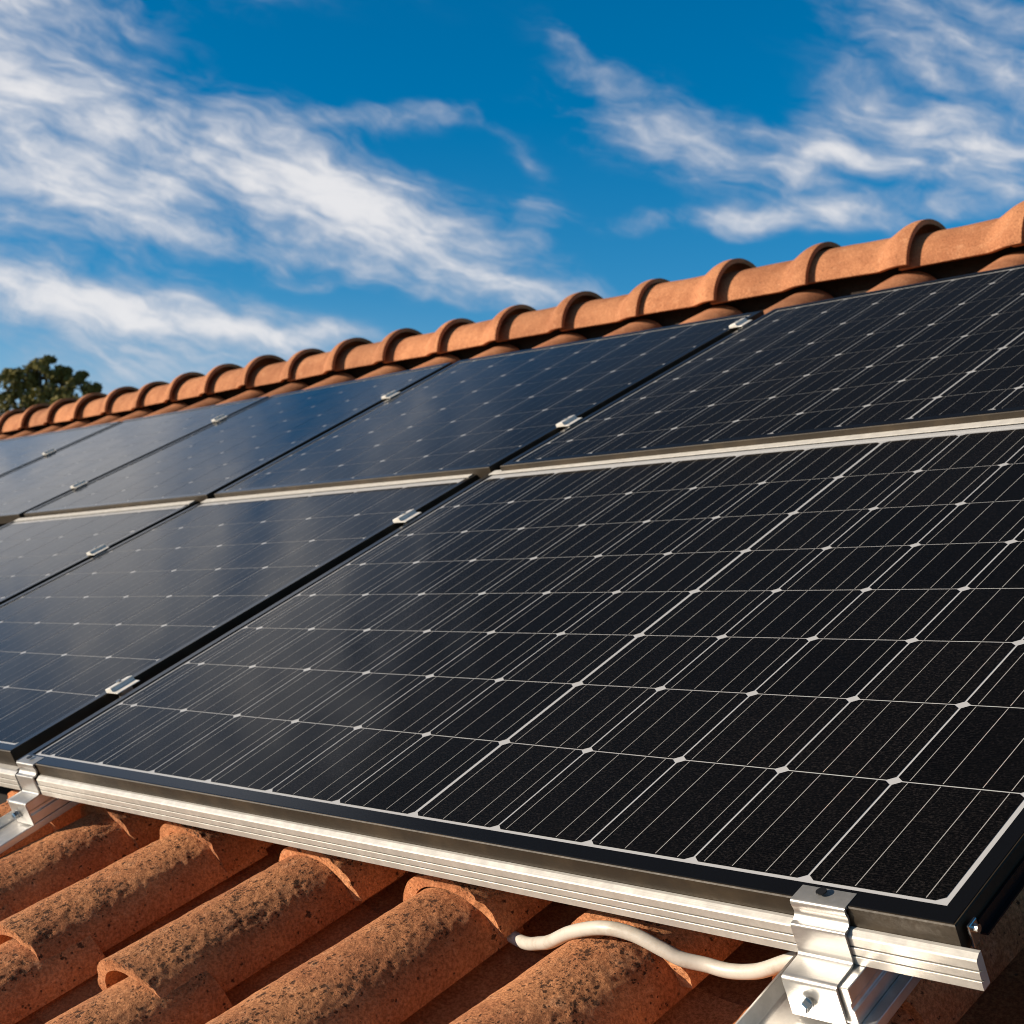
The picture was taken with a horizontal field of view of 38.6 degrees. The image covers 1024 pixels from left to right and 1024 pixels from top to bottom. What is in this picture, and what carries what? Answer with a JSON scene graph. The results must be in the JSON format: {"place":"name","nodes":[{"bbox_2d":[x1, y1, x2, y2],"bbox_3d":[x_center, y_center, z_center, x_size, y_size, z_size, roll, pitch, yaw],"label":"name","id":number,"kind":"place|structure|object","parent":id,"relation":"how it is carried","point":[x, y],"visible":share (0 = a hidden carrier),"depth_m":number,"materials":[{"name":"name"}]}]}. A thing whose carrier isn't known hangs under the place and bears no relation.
{"place":"outdoors","nodes":[
{"label":"outdoors","id":0,"kind":"place"},
{"bbox_2d":[0,0,1023,409],"label":"sky","id":1,"kind":"structure","parent":0,"point":[200,186],"materials":[{"name":"blue"}]},
{"label":"ground","id":2,"kind":"structure","parent":0,"visible":0},
{"bbox_2d":[0,355,102,416],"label":"tree","id":3,"kind":"object","parent":2,"relation":"on","point":[28,380],"visible":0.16,"depth_m":40.02,"materials":[{"name":"green plant"}]},
{"bbox_2d":[0,246,1023,804],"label":"house","id":4,"kind":"structure","parent":2,"relation":"on","point":[856,284],"depth_m":5.05,"materials":[{"name":"orange"}]},
{"bbox_2d":[0,433,11,439],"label":"cover tile","id":5,"kind":"object","parent":4,"relation":"on","point":[4,436],"visible":0.35,"depth_m":9.04,"materials":[{"name":"ceramic"}]},
{"bbox_2d":[0,904,14,921],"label":"cover tile","id":6,"kind":"object","parent":4,"relation":"on","point":[6,911],"visible":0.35,"depth_m":2.29,"materials":[{"name":"ceramic"}]},
{"bbox_2d":[0,409,25,425],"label":"ridge tile","id":7,"kind":"object","parent":4,"relation":"on","point":[10,413],"visible":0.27,"depth_m":9.10,"materials":[{"name":"ceramic"}]},
{"bbox_2d":[3,429,36,439],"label":"cover tile","id":8,"kind":"object","parent":4,"relation":"on","point":[27,432],"visible":0.3,"depth_m":8.76,"materials":[{"name":"ceramic"}]},
{"bbox_2d":[0,403,51,432],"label":"ridge tile","id":9,"kind":"object","parent":4,"relation":"on","point":[12,423],"visible":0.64,"depth_m":8.90,"materials":[{"name":"ceramic"}]},
{"bbox_2d":[0,801,53,857],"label":"cover tile","id":10,"kind":"object","parent":4,"relation":"on","point":[41,832],"visible":0.14,"depth_m":2.63,"materials":[{"name":"ceramic"}]},
{"bbox_2d":[7,779,84,830],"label":"cover tile","id":11,"kind":"object","parent":10,"relation":"on","point":[69,816],"visible":0.02,"depth_m":2.65,"materials":[{"name":"ceramic"}]},
{"bbox_2d":[15,1013,43,1023],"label":"pan tile","id":12,"kind":"object","parent":4,"relation":"on","point":[32,1018],"visible":0.14,"depth_m":2.03,"materials":[{"name":"ceramic"}]},
{"bbox_2d":[0,781,78,853],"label":"slope rail","id":13,"kind":"object","parent":4,"relation":"attached to","point":[44,810],"visible":0.28,"depth_m":2.46,"materials":[{"name":"metal"}]},
{"bbox_2d":[0,763,21,789],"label":"mounting rail","id":14,"kind":"object","parent":13,"relation":"on","point":[8,777],"visible":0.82,"depth_m":2.54,"materials":[{"name":"metal"}]},
{"bbox_2d":[0,500,198,604],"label":"solar panel","id":15,"kind":"object","parent":14,"relation":"on","point":[36,551],"visible":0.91,"depth_m":4.30,"materials":[{"name":"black glass"}]},
{"bbox_2d":[86,544,108,555],"bbox_3d":[-1.135,0.113,4.002,0.051,0.052,0.043,3,-5,-43],"label":"clamp","id":16,"kind":"object","parent":15,"relation":"attached to","point":[95,551],"visible":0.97,"depth_m":4.00,"materials":[{"name":"metal"}]},
{"bbox_2d":[0,474,478,765],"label":"solar panel","id":17,"kind":"object","parent":14,"relation":"on","point":[142,607],"visible":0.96,"depth_m":3.27,"materials":[{"name":"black glass"}]},
{"bbox_2d":[105,675,139,696],"bbox_3d":[-0.718,0.328,2.692,0.051,0.052,0.043,3,-5,-43],"label":"clamp","id":18,"kind":"object","parent":17,"relation":"attached to","point":[120,687],"visible":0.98,"depth_m":2.69,"materials":[{"name":"metal"}]},
{"bbox_2d":[393,509,421,524],"bbox_3d":[-0.228,0.018,3.174,0.051,0.052,0.043,3,-5,-43],"label":"clamp","id":19,"kind":"object","parent":17,"relation":"attached to","point":[407,516],"visible":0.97,"depth_m":3.17,"materials":[{"name":"metal"}]},
{"bbox_2d":[9,755,43,825],"bbox_3d":[-0.823,0.469,2.467,0.038,0.114,0.062,3,-5,-43],"label":"corner clamp","id":20,"kind":"object","parent":13,"relation":"attached to","point":[26,775],"visible":1,"depth_m":2.46,"materials":[{"name":"metal"}]},
{"bbox_2d":[28,424,63,435],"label":"cover tile","id":21,"kind":"object","parent":4,"relation":"on","point":[55,427],"visible":0.2,"depth_m":8.48,"materials":[{"name":"ceramic"}]},
{"bbox_2d":[24,398,77,427],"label":"ridge tile","id":22,"kind":"object","parent":4,"relation":"on","point":[38,418],"visible":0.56,"depth_m":8.63,"materials":[{"name":"ceramic"}]},
{"bbox_2d":[0,935,104,1023],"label":"cover tile","id":23,"kind":"object","parent":4,"relation":"on","point":[30,982],"visible":0.66,"depth_m":2.05,"materials":[{"name":"ceramic"}]},
{"bbox_2d":[0,831,267,960],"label":"cover tile","id":24,"kind":"object","parent":23,"relation":"on","point":[114,903],"visible":0.88,"depth_m":2.16,"materials":[{"name":"ceramic"}]},
{"bbox_2d":[0,421,120,475],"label":"solar panel","id":25,"kind":"object","parent":4,"relation":"on","point":[18,452],"visible":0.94,"depth_m":6.82,"materials":[{"name":"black glass"}]},
{"bbox_2d":[42,448,55,454],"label":"clamp","id":26,"kind":"object","parent":25,"relation":"attached to","point":[48,452],"visible":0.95,"depth_m":6.44,"materials":[{"name":"metal"}]},
{"bbox_2d":[54,419,91,431],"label":"cover tile","id":27,"kind":"object","parent":4,"relation":"on","point":[81,423],"visible":0.19,"depth_m":8.22,"materials":[{"name":"ceramic"}]},
{"bbox_2d":[49,392,106,423],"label":"ridge tile","id":28,"kind":"object","parent":4,"relation":"on","point":[64,413],"visible":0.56,"depth_m":8.37,"materials":[{"name":"ceramic"}]},
{"bbox_2d":[80,414,121,427],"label":"cover tile","id":29,"kind":"object","parent":4,"relation":"on","point":[109,418],"visible":0.25,"depth_m":7.95,"materials":[{"name":"ceramic"}]},
{"bbox_2d":[77,386,138,418],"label":"ridge tile","id":30,"kind":"object","parent":4,"relation":"on","point":[96,407],"visible":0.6,"depth_m":8.10,"materials":[{"name":"ceramic"}]},
{"bbox_2d":[110,408,152,422],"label":"cover tile","id":31,"kind":"object","parent":4,"relation":"on","point":[141,413],"visible":0.2,"depth_m":7.68,"materials":[{"name":"ceramic"}]},
{"bbox_2d":[0,396,268,523],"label":"solar panel","id":32,"kind":"object","parent":4,"relation":"on","point":[42,481],"visible":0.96,"depth_m":5.78,"materials":[{"name":"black glass"}]},
{"bbox_2d":[70,480,87,487],"bbox_3d":[-1.539,-0.089,5.193,0.051,0.052,0.043,3,-5,-43],"label":"clamp","id":33,"kind":"object","parent":32,"relation":"attached to","point":[79,484],"visible":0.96,"depth_m":5.19,"materials":[{"name":"metal"}]},
{"bbox_2d":[211,414,226,421],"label":"clamp","id":34,"kind":"object","parent":32,"relation":"attached to","point":[219,418],"visible":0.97,"depth_m":5.58,"materials":[{"name":"metal"}]},
{"bbox_2d":[106,381,169,413],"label":"ridge tile","id":35,"kind":"object","parent":4,"relation":"on","point":[123,402],"visible":0.5,"depth_m":7.85,"materials":[{"name":"ceramic"}]},
{"bbox_2d":[45,971,232,1023],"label":"cover tile","id":36,"kind":"object","parent":4,"relation":"on","point":[201,998],"visible":0.74,"depth_m":1.83,"materials":[{"name":"ceramic"}]},
{"bbox_2d":[97,855,398,997],"bbox_3d":[-0.365,0.554,2.006,0.386,0.202,0.182,3,-5,-40],"label":"cover tile","id":37,"kind":"object","parent":36,"relation":"on","point":[236,935],"visible":0.89,"depth_m":1.94,"materials":[{"name":"ceramic"}]},
{"bbox_2d":[279,846,408,900],"bbox_3d":[-0.149,0.445,2.174,0.387,0.202,0.182,3,-5,-40],"label":"cover tile","id":38,"kind":"object","parent":37,"relation":"on","point":[362,881],"visible":0.05,"depth_m":2.02,"materials":[{"name":"ceramic"}]},
{"bbox_2d":[33,872,247,1023],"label":"pan tile","id":39,"kind":"object","parent":4,"relation":"on","point":[73,997],"visible":0.1,"depth_m":2.14,"materials":[{"name":"ceramic"}]},
{"bbox_2d":[144,402,188,416],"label":"cover tile","id":40,"kind":"object","parent":4,"relation":"on","point":[177,406],"visible":0.2,"depth_m":7.42,"materials":[{"name":"ceramic"}]},
{"bbox_2d":[138,372,205,407],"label":"ridge tile","id":41,"kind":"object","parent":4,"relation":"on","point":[156,395],"visible":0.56,"depth_m":7.57,"materials":[{"name":"ceramic"}]},
{"bbox_2d":[179,396,224,410],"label":"cover tile","id":42,"kind":"object","parent":4,"relation":"on","point":[212,400],"visible":0.23,"depth_m":7.16,"materials":[{"name":"ceramic"}]},
{"bbox_2d":[171,364,242,401],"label":"ridge tile","id":43,"kind":"object","parent":4,"relation":"on","point":[191,388],"visible":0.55,"depth_m":7.30,"materials":[{"name":"ceramic"}]},
{"bbox_2d":[160,821,273,871],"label":"cover tile","id":44,"kind":"object","parent":4,"relation":"on","point":[230,851],"visible":0.09,"depth_m":2.26,"materials":[{"name":"ceramic"}]},
{"bbox_2d":[24,362,451,517],"bbox_3d":[-0.903,-0.241,4.969,1.032,0.540,1.163,3,-5,-43],"label":"solar panel","id":45,"kind":"object","parent":4,"relation":"on","point":[208,462],"visible":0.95,"depth_m":4.89,"materials":[{"name":"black glass"}]},
{"bbox_2d":[381,390,400,398],"bbox_3d":[-0.392,-0.371,4.724,0.051,0.052,0.043,3,-5,-43],"label":"clamp","id":46,"kind":"object","parent":45,"relation":"attached to","point":[388,395],"visible":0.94,"depth_m":4.72,"materials":[{"name":"metal"}]},
{"bbox_2d":[216,389,264,404],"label":"cover tile","id":47,"kind":"object","parent":4,"relation":"on","point":[252,394],"visible":0.2,"depth_m":6.89,"materials":[{"name":"ceramic"}]},
{"bbox_2d":[207,355,285,393],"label":"ridge tile","id":48,"kind":"object","parent":4,"relation":"on","point":[229,380],"visible":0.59,"depth_m":7.04,"materials":[{"name":"ceramic"}]},
{"bbox_2d":[239,843,287,878],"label":"pan tile","id":49,"kind":"object","parent":4,"relation":"on","point":[272,857],"visible":0.06,"depth_m":2.29,"materials":[{"name":"ceramic"}]},
{"bbox_2d":[258,381,308,397],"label":"cover tile","id":50,"kind":"object","parent":4,"relation":"on","point":[294,386],"visible":0.22,"depth_m":6.62,"materials":[{"name":"ceramic"}]},
{"bbox_2d":[246,348,325,387],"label":"ridge tile","id":51,"kind":"object","parent":4,"relation":"on","point":[270,374],"visible":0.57,"depth_m":6.78,"materials":[{"name":"ceramic"}]},
{"bbox_2d":[225,903,380,1006],"bbox_3d":[-0.283,0.620,1.883,0.353,0.190,0.196,3,-5,-43],"label":"pan tile","id":52,"kind":"object","parent":4,"relation":"on","point":[352,921],"visible":0.18,"depth_m":1.97,"materials":[{"name":"ceramic"}]},
{"bbox_2d":[303,373,355,389],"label":"cover tile","id":53,"kind":"object","parent":4,"relation":"on","point":[340,378],"visible":0.18,"depth_m":6.36,"materials":[{"name":"ceramic"}]},
{"bbox_2d":[287,337,372,380],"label":"ridge tile","id":54,"kind":"object","parent":4,"relation":"on","point":[313,365],"visible":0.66,"depth_m":6.51,"materials":[{"name":"ceramic"}]},
{"bbox_2d":[206,887,523,1023],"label":"cover tile","id":55,"kind":"object","parent":4,"relation":"on","point":[402,962],"visible":0.93,"depth_m":1.72,"materials":[{"name":"ceramic"}]},
{"bbox_2d":[403,873,552,937],"bbox_3d":[0.042,0.433,1.967,0.378,0.202,0.184,3,-5,-43],"label":"cover tile","id":56,"kind":"object","parent":55,"relation":"on","point":[506,914],"visible":0.1,"depth_m":1.81,"materials":[{"name":"ceramic"}]},
{"bbox_2d":[334,328,421,370],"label":"ridge tile","id":57,"kind":"object","parent":4,"relation":"on","point":[361,356],"visible":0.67,"depth_m":6.25,"materials":[{"name":"ceramic"}]},
{"bbox_2d":[356,364,405,379],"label":"cover tile","id":58,"kind":"object","parent":4,"relation":"on","point":[390,368],"visible":0.22,"depth_m":6.10,"materials":[{"name":"ceramic"}]},
{"bbox_2d":[363,871,418,914],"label":"pan tile","id":59,"kind":"object","parent":4,"relation":"on","point":[386,899],"visible":0.07,"depth_m":2.06,"materials":[{"name":"ceramic"}]},
{"bbox_2d":[383,318,474,362],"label":"ridge tile","id":60,"kind":"object","parent":4,"relation":"on","point":[417,346],"visible":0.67,"depth_m":5.98,"materials":[{"name":"ceramic"}]},
{"bbox_2d":[410,355,460,369],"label":"cover tile","id":61,"kind":"object","parent":4,"relation":"on","point":[442,359],"visible":0.16,"depth_m":5.83,"materials":[{"name":"ceramic"}]},
{"bbox_2d":[400,942,544,1023],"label":"pan tile","id":62,"kind":"object","parent":4,"relation":"on","point":[506,964],"visible":0.23,"depth_m":1.76,"materials":[{"name":"ceramic"}]},
{"bbox_2d":[437,304,536,353],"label":"ridge tile","id":63,"kind":"object","parent":4,"relation":"on","point":[467,336],"visible":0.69,"depth_m":5.71,"materials":[{"name":"ceramic"}]},
{"bbox_2d":[214,311,763,497],"bbox_3d":[-0.093,-0.295,4.114,1.031,0.539,1.310,3,-5,-43],"label":"solar panel","id":64,"kind":"object","parent":4,"relation":"on","point":[480,417],"visible":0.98,"depth_m":3.98,"materials":[{"name":"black glass"}]},
{"bbox_2d":[556,415,581,427],"bbox_3d":[0.135,-0.206,3.451,0.051,0.052,0.043,3,-5,-43],"label":"clamp","id":65,"kind":"object","parent":64,"relation":"attached to","point":[566,422],"visible":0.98,"depth_m":3.44,"materials":[{"name":"metal"}]},
{"bbox_2d":[470,344,519,358],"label":"cover tile","id":66,"kind":"object","parent":4,"relation":"on","point":[502,349],"visible":0.16,"depth_m":5.58,"materials":[{"name":"ceramic"}]},
{"bbox_2d":[496,291,602,341],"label":"ridge tile","id":67,"kind":"object","parent":4,"relation":"on","point":[535,323],"visible":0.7,"depth_m":5.45,"materials":[{"name":"ceramic"}]},
{"bbox_2d":[521,901,588,956],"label":"pan tile","id":68,"kind":"object","parent":4,"relation":"on","point":[552,917],"visible":0.09,"depth_m":1.86,"materials":[{"name":"ceramic"}]},
{"bbox_2d":[532,332,586,348],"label":"cover tile","id":69,"kind":"object","parent":4,"relation":"on","point":[566,338],"visible":0.1,"depth_m":5.31,"materials":[{"name":"ceramic"}]},
{"bbox_2d":[449,935,691,1023],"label":"cover tile","id":70,"kind":"object","parent":4,"relation":"on","point":[600,979],"visible":0.77,"depth_m":1.55,"materials":[{"name":"ceramic"}]},
{"bbox_2d":[507,920,795,979],"bbox_3d":[0.149,0.469,1.602,0.103,0.107,0.588,3,-5,-43],"label":"cable conduit","id":71,"kind":"object","parent":70,"relation":"on","point":[695,962],"visible":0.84,"depth_m":1.55,"materials":[{"name":"white plastic"}]},
{"bbox_2d":[560,278,669,330],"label":"ridge tile","id":72,"kind":"object","parent":4,"relation":"on","point":[597,312],"visible":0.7,"depth_m":5.19,"materials":[{"name":"ceramic"}]},
{"bbox_2d":[603,319,661,336],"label":"cover tile","id":73,"kind":"object","parent":4,"relation":"on","point":[640,325],"visible":0.14,"depth_m":5.04,"materials":[{"name":"ceramic"}]},
{"bbox_2d":[566,909,744,988],"bbox_3d":[0.245,0.422,1.744,0.378,0.202,0.186,3,-5,-43],"label":"cover tile","id":74,"kind":"object","parent":4,"relation":"on","point":[720,948],"visible":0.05,"depth_m":1.59,"materials":[{"name":"ceramic"}]},
{"bbox_2d":[638,258,755,315],"bbox_3d":[0.632,-0.754,5.006,0.323,0.162,0.405,3,-5,-43],"label":"ridge tile","id":75,"kind":"object","parent":4,"relation":"on","point":[677,295],"visible":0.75,"depth_m":4.91,"materials":[{"name":"ceramic"}]},
{"bbox_2d":[653,987,748,1023],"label":"pan tile","id":76,"kind":"object","parent":4,"relation":"on","point":[696,1005],"visible":0.39,"depth_m":1.58,"materials":[{"name":"ceramic"}]},
{"bbox_2d":[678,305,742,324],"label":"cover tile","id":77,"kind":"object","parent":4,"relation":"on","point":[719,311],"visible":0.12,"depth_m":4.77,"materials":[{"name":"ceramic"}]},
{"bbox_2d":[696,941,789,1006],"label":"pan tile","id":78,"kind":"object","parent":4,"relation":"on","point":[745,992],"visible":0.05,"depth_m":1.62,"materials":[{"name":"ceramic"}]},
{"bbox_2d":[500,264,1023,470],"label":"solar panel","id":79,"kind":"object","parent":4,"relation":"on","point":[943,352],"visible":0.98,"depth_m":3.11,"materials":[{"name":"black glass"}]},
{"bbox_2d":[729,318,751,328],"bbox_3d":[0.607,-0.493,3.874,0.051,0.052,0.043,3,-5,-43],"label":"clamp","id":80,"kind":"object","parent":79,"relation":"attached to","point":[740,323],"visible":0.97,"depth_m":3.87,"materials":[{"name":"metal"}]},
{"bbox_2d":[710,242,840,304],"bbox_3d":[0.874,-0.762,4.743,0.314,0.157,0.405,3,-5,-43],"label":"ridge tile","id":81,"kind":"object","parent":4,"relation":"on","point":[780,277],"visible":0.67,"depth_m":4.66,"materials":[{"name":"ceramic"}]},
{"bbox_2d":[764,289,833,314],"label":"cover tile","id":82,"kind":"object","parent":4,"relation":"on","point":[806,296],"visible":0.23,"depth_m":4.50,"materials":[{"name":"ceramic"}]},
{"bbox_2d":[735,952,921,1023],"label":"slope rail","id":83,"kind":"object","parent":4,"relation":"attached to","point":[868,995],"visible":0.28,"depth_m":1.31,"materials":[{"name":"metal"}]},
{"bbox_2d":[37,775,989,990],"bbox_3d":[-0.186,0.415,1.843,0.056,0.042,1.714,3,-5,-43],"label":"mounting rail","id":84,"kind":"object","parent":83,"relation":"on","point":[939,962],"visible":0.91,"depth_m":1.56,"materials":[{"name":"metal"}]},
{"bbox_2d":[16,417,1023,947],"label":"solar panel","id":85,"kind":"object","parent":84,"relation":"on","point":[774,677],"visible":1,"depth_m":1.98,"materials":[{"name":"black glass"}]},
{"bbox_2d":[966,917,981,947],"bbox_3d":[0.390,0.353,1.226,0.022,0.025,0.008,3,-5,-43],"label":"end stop","id":86,"kind":"object","parent":84,"relation":"attached to","point":[973,926],"visible":1,"depth_m":1.22,"materials":[{"name":"metal"}]},
{"bbox_2d":[782,885,856,1023],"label":"corner clamp","id":87,"kind":"object","parent":83,"relation":"attached to","point":[818,969],"visible":1,"depth_m":1.31,"materials":[{"name":"metal"}]},
{"bbox_2d":[808,219,945,283],"bbox_3d":[1.115,-0.779,4.478,0.322,0.160,0.405,3,-5,-43],"label":"ridge tile","id":88,"kind":"object","parent":4,"relation":"on","point":[866,258],"visible":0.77,"depth_m":4.38,"materials":[{"name":"ceramic"}]},
{"bbox_2d":[867,271,936,291],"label":"cover tile","id":89,"kind":"object","parent":4,"relation":"on","point":[906,278],"visible":0.16,"depth_m":4.24,"materials":[{"name":"ceramic"}]},
{"bbox_2d":[899,201,1023,270],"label":"ridge tile","id":90,"kind":"object","parent":4,"relation":"on","point":[1006,230],"visible":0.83,"depth_m":4.13,"materials":[{"name":"ceramic"}]},
{"bbox_2d":[956,948,1023,1023],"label":"pan tile","id":91,"kind":"object","parent":4,"relation":"on","point":[1000,1000],"visible":0.26,"depth_m":1.45,"materials":[{"name":"ceramic"}]},
{"bbox_2d":[979,251,1023,271],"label":"cover tile","id":92,"kind":"object","parent":4,"relation":"on","point":[1012,259],"visible":0.15,"depth_m":3.98,"materials":[{"name":"ceramic"}]},
{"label":"pan tile","id":93,"kind":"object","parent":4,"relation":"on","visible":0},
{"bbox_2d":[0,812,159,913],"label":"cover tile","id":94,"kind":"object","parent":93,"relation":"on","point":[50,864],"visible":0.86,"depth_m":2.39,"materials":[{"name":"ceramic"}]},
{"bbox_2d":[80,804,168,848],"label":"cover tile","id":95,"kind":"object","parent":94,"relation":"on","point":[141,830],"visible":0.02,"depth_m":2.46,"materials":[{"name":"ceramic"}]},
{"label":"cover tile","id":96,"kind":"object","parent":4,"relation":"on","visible":0},
{"bbox_2d":[887,1008,917,1023],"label":"cover tile","id":97,"kind":"object","parent":96,"relation":"on","point":[901,1016],"visible":0.1,"depth_m":1.36,"materials":[{"name":"ceramic"}]},
{"bbox_2d":[772,888,1023,1023],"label":"cover tile","id":98,"kind":"object","parent":97,"relation":"on","point":[1000,946],"visible":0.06,"depth_m":1.40,"materials":[{"name":"ceramic"}]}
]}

